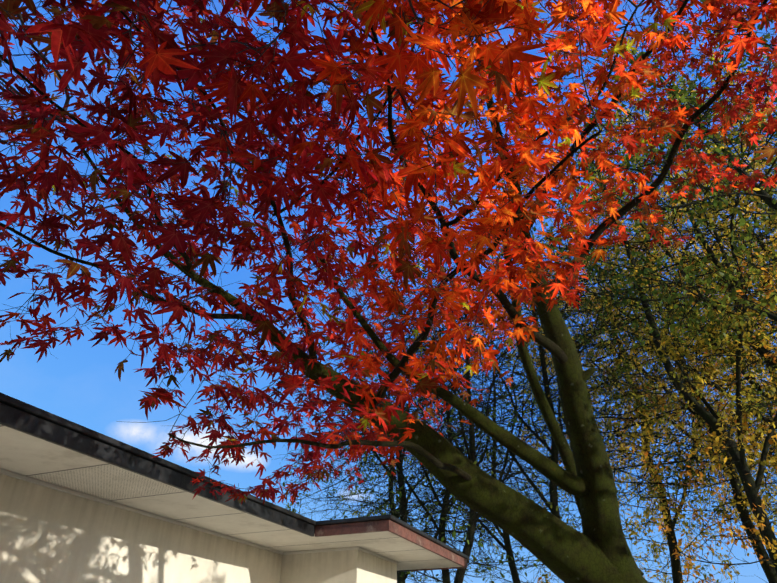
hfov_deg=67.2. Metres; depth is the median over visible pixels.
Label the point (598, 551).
maple
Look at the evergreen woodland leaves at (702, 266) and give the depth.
7.99 m
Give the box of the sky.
[0,0,776,582]
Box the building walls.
[0,474,396,582]
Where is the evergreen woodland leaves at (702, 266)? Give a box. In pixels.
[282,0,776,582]
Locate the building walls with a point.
(49, 535)
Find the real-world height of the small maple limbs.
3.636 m
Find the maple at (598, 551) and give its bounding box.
[0,0,776,582]
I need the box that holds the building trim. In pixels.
[0,468,397,563]
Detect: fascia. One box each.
[0,402,408,571]
[315,519,467,570]
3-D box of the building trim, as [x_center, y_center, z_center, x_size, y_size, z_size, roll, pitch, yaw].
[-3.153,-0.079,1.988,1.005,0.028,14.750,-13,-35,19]
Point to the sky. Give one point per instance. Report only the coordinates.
(80, 385)
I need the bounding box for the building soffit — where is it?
[0,424,461,570]
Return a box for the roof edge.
[0,392,469,559]
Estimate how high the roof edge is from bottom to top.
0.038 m
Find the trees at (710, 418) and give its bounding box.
[272,0,776,582]
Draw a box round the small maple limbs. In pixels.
[0,0,767,480]
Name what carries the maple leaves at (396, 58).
attached to the maple at (598, 551)
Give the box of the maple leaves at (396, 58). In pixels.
[0,0,776,504]
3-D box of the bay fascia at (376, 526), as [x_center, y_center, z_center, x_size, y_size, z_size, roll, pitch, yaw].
[0.155,3.107,7.029,0.838,0.105,2.800,-13,-35,19]
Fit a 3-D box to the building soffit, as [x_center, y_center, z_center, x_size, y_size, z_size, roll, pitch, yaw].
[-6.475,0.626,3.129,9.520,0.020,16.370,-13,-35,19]
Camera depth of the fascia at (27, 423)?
4.01 m

